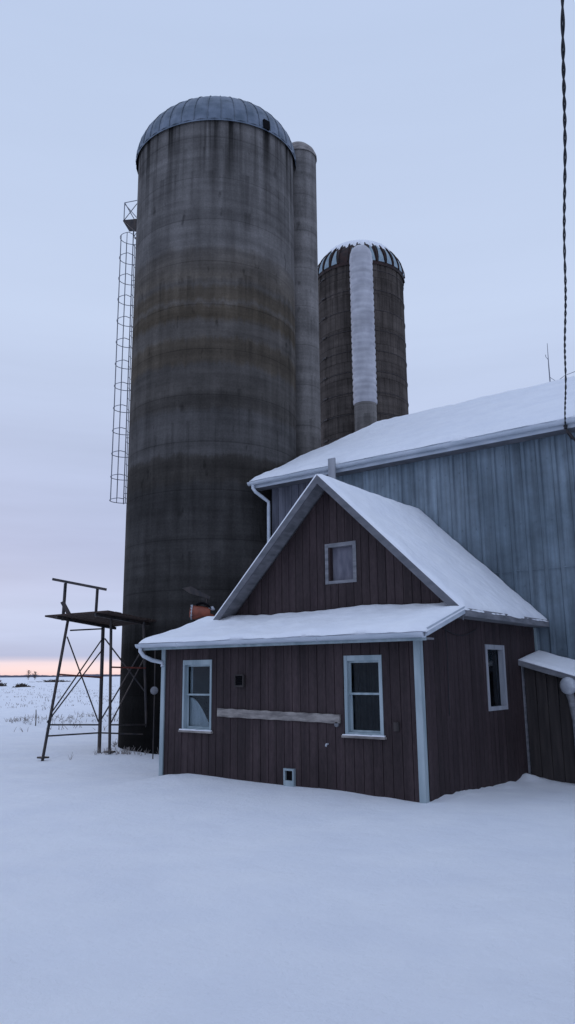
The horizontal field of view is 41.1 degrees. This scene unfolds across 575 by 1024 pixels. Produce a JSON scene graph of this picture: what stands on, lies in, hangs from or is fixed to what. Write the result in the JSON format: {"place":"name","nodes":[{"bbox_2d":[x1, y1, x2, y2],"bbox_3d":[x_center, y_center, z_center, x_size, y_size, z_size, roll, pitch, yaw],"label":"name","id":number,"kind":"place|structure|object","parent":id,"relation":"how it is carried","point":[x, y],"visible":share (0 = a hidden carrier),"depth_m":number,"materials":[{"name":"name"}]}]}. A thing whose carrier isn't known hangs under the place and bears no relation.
{"place":"outdoors","nodes":[
{"label":"outdoors","id":0,"kind":"place"},
{"bbox_2d":[69,739,158,759],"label":"dead grass","id":1,"kind":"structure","parent":0,"point":[123,751],"depth_m":17.13,"materials":[{"name":"plant"}]},
{"bbox_2d":[182,586,214,619],"bbox_3d":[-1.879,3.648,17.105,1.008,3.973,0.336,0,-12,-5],"label":"orange blower","id":2,"kind":"object","parent":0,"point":[196,612],"visible":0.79,"depth_m":17.32,"materials":[{"name":"paint"}]},
{"bbox_2d":[0,676,574,1023],"bbox_3d":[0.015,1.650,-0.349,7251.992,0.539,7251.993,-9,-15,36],"label":"ground","id":3,"kind":"structure","parent":0,"point":[135,888],"depth_m":6.03,"materials":[{"name":"white snow"}]},
{"bbox_2d":[15,683,30,687],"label":"bush","id":4,"kind":"object","parent":3,"relation":"on","point":[20,685],"visible":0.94,"depth_m":129.25,"materials":[{"name":"plant"}]},
{"bbox_2d":[36,679,70,681],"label":"bush","id":5,"kind":"object","parent":3,"relation":"on","point":[53,681],"visible":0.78,"depth_m":233.13,"materials":[{"name":"plant"}]},
{"bbox_2d":[0,674,119,676],"bbox_3d":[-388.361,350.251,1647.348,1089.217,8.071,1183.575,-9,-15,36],"label":"distant wood","id":6,"kind":"object","parent":3,"relation":"on","point":[104,675],"visible":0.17,"depth_m":1429.68,"materials":[{"name":"black plant"}]},
{"bbox_2d":[1,684,118,707],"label":"stubble","id":7,"kind":"object","parent":3,"relation":"on","point":[57,697],"visible":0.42,"depth_m":64.50,"materials":[{"name":"brown plant"}]},
{"bbox_2d":[5,706,118,731],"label":"weeds","id":8,"kind":"object","parent":3,"relation":"on","point":[24,720],"visible":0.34,"depth_m":29.30,"materials":[{"name":"plant"}]},
{"bbox_2d":[37,578,155,760],"bbox_3d":[-4.124,3.577,17.362,1.380,4.025,2.571,-7,-14,29],"label":"raised platform stand","id":9,"kind":"object","parent":3,"relation":"on","point":[108,619],"visible":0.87,"depth_m":17.23,"materials":[{"name":"paint"}]},
{"bbox_2d":[150,650,157,758],"bbox_3d":[-2.833,4.146,16.256,0.166,2.500,0.117,-4,-12,15],"label":"post with round disc","id":10,"kind":"object","parent":3,"relation":"on","point":[154,690],"visible":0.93,"depth_m":16.28,"materials":[{"name":"grey metal"}]},
{"bbox_2d":[109,95,320,753],"bbox_3d":[-2.065,-2.860,21.634,5.000,18.780,5.063,-9,-15,36],"label":"tall silo","id":11,"kind":"object","parent":3,"relation":"on","point":[224,391],"visible":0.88,"depth_m":19.87,"materials":[{"name":"concrete"}]},
{"bbox_2d":[135,474,548,802],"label":"milk house","id":12,"kind":"structure","parent":3,"relation":"on","point":[426,613],"depth_m":12.14,"materials":[{"name":"red wood"}]},
{"bbox_2d":[178,660,212,733],"bbox_3d":[-1.489,3.080,12.842,0.740,1.180,0.191,-9,-15,36],"label":"window","id":13,"kind":"structure","parent":12,"relation":"in","point":[199,723],"depth_m":12.92,"materials":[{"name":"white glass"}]},
{"bbox_2d":[325,540,356,584],"bbox_3d":[0.932,0.873,13.113,0.630,0.700,0.105,-9,-15,36],"label":"window","id":14,"kind":"structure","parent":12,"relation":"in","point":[344,553],"depth_m":13.14,"materials":[{"name":"grey wood"}]},
{"bbox_2d":[341,655,386,739],"bbox_3d":[1.094,2.628,10.929,0.710,1.150,0.150,-9,-15,36],"label":"window","id":15,"kind":"structure","parent":12,"relation":"in","point":[350,732],"depth_m":10.99,"materials":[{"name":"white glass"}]},
{"bbox_2d":[485,644,507,710],"bbox_3d":[3.370,2.698,12.514,0.105,1.040,0.800,-9,-15,36],"label":"window","id":16,"kind":"structure","parent":12,"relation":"in","point":[490,650],"depth_m":12.67,"materials":[{"name":"white wood"}]},
{"bbox_2d":[318,240,408,446],"bbox_3d":[3.169,-1.760,32.709,4.163,21.120,4.615,-9,-15,36],"label":"stave silo","id":17,"kind":"object","parent":3,"relation":"on","point":[363,364],"visible":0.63,"depth_m":32.22,"materials":[{"name":"concrete"}]},
{"bbox_2d":[247,344,574,730],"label":"barn","id":18,"kind":"structure","parent":3,"relation":"on","point":[488,482],"depth_m":15.46,"materials":[{"name":"blue metal"}]},
{"bbox_2d":[560,0,566,425],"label":"power cable","id":19,"kind":"object","parent":18,"relation":"attached to","point":[562,26],"visible":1,"depth_m":7.32,"materials":[{"name":"black plastic"}]},
{"bbox_2d":[518,650,574,783],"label":"lean to shed","id":20,"kind":"object","parent":3,"relation":"on","point":[551,741],"visible":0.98,"depth_m":13.04,"materials":[{"name":"brown wood"}]},
{"bbox_2d":[560,677,574,745],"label":"vent pipe","id":21,"kind":"object","parent":20,"relation":"attached to","point":[567,686],"visible":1,"depth_m":12.68,"materials":[{"name":"metal"}]},
{"bbox_2d":[0,0,574,675],"label":"sky","id":22,"kind":"structure","parent":0,"point":[434,129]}
]}

